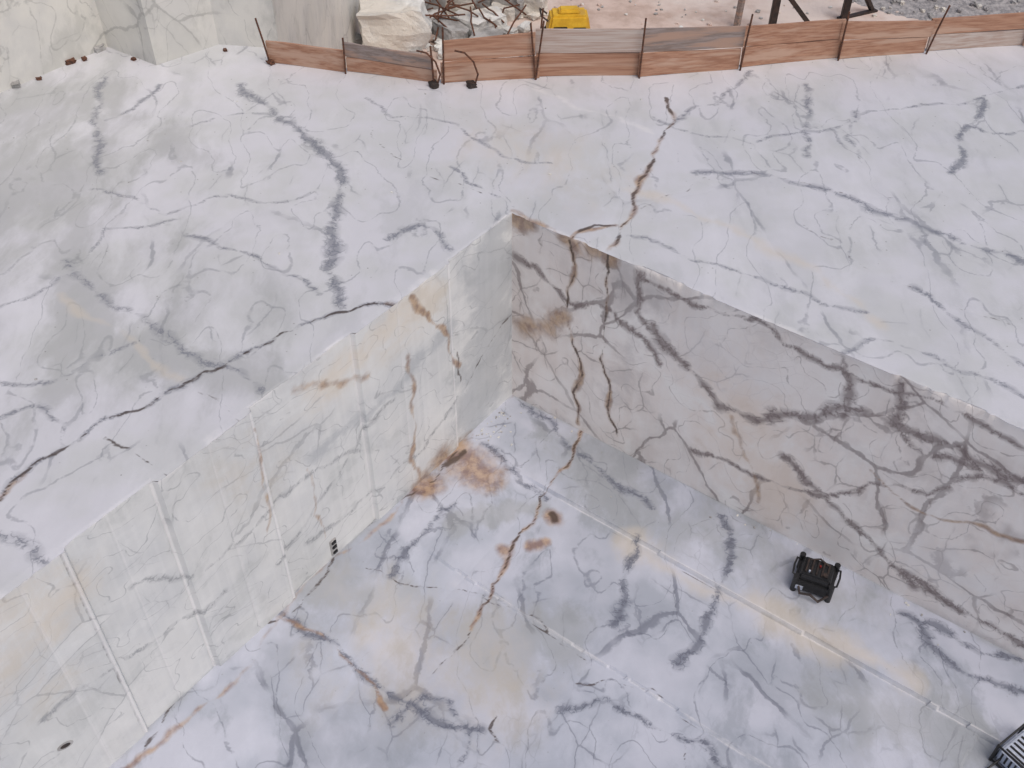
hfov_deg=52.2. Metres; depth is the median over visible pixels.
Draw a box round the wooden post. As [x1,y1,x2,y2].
[733,0,744,25]
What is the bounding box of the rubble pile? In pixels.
[355,0,547,59]
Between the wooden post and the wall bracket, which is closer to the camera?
the wall bracket
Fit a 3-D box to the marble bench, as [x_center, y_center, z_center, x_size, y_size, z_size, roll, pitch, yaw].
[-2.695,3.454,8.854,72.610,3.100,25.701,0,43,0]
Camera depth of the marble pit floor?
11.57 m
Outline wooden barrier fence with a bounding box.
[254,5,1023,89]
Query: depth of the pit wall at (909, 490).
11.81 m
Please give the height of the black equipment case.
0.322 m
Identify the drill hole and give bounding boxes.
[57,740,72,750]
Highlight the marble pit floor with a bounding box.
[109,395,1023,767]
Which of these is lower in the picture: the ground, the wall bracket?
the wall bracket
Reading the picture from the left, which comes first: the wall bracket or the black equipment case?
the wall bracket
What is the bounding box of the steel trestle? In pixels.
[768,0,877,23]
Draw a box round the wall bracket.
[329,537,337,555]
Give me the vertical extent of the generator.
0.904 m
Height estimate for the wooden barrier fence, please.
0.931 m
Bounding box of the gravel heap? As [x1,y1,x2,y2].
[852,0,1023,20]
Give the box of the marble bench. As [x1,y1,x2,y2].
[0,44,1023,598]
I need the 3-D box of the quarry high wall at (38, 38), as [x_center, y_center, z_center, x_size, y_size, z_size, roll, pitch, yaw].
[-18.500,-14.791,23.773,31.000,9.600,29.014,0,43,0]
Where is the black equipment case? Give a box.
[790,551,841,602]
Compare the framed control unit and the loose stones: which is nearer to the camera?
the framed control unit
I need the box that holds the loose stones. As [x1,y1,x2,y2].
[531,0,932,34]
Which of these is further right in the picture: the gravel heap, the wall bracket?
the gravel heap
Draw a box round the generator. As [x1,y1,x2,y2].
[539,5,589,28]
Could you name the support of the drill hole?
attached to the pit wall at (124, 625)
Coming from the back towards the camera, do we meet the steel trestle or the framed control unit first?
the steel trestle
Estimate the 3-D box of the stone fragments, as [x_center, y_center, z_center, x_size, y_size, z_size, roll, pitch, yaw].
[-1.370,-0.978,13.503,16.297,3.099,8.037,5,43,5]
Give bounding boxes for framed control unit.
[987,724,1023,767]
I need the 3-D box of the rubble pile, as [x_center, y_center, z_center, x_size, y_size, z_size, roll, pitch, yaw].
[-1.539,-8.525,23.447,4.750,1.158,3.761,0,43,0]
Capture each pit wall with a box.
[0,213,511,767]
[512,213,1023,659]
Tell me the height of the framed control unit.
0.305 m
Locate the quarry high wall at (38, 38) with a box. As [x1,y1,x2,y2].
[0,0,359,92]
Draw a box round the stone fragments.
[8,44,965,645]

